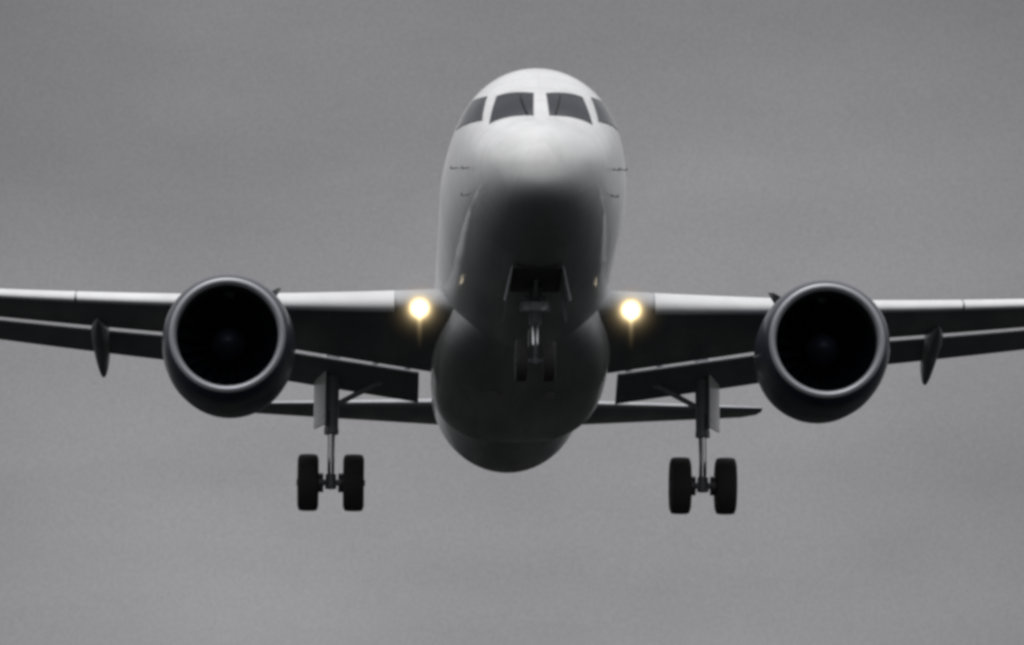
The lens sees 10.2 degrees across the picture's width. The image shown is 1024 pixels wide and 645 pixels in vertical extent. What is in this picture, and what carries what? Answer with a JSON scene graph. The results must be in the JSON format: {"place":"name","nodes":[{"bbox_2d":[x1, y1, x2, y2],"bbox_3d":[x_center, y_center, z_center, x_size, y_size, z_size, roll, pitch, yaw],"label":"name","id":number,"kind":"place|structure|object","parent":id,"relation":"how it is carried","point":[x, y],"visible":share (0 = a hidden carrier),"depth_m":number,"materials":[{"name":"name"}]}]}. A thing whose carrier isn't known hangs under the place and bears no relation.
{"place":"outdoors","nodes":[
{"label":"outdoors","id":0,"kind":"place"},
{"bbox_2d":[0,68,1023,514],"bbox_3d":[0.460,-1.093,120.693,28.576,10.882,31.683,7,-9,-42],"label":"airliner","id":1,"kind":"object","parent":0,"point":[520,340],"visible":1,"depth_m":111.29,"materials":[{"name":"paint"}]},
{"bbox_2d":[409,297,429,320],"bbox_3d":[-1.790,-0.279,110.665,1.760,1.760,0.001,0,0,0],"label":"landing light","id":2,"kind":"object","parent":1,"relation":"attached to","point":[419,308],"visible":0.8,"depth_m":110.67,"materials":[{"name":"white glass"}]},
{"bbox_2d":[620,299,641,322],"bbox_3d":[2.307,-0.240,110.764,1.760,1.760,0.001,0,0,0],"label":"landing light","id":3,"kind":"object","parent":1,"relation":"attached to","point":[630,310],"visible":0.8,"depth_m":110.76,"materials":[{"name":"white glass"}]},
{"bbox_2d":[0,0,1023,644],"label":"sky","id":4,"kind":"structure","parent":0,"point":[874,147],"materials":[{"name":"grey"}]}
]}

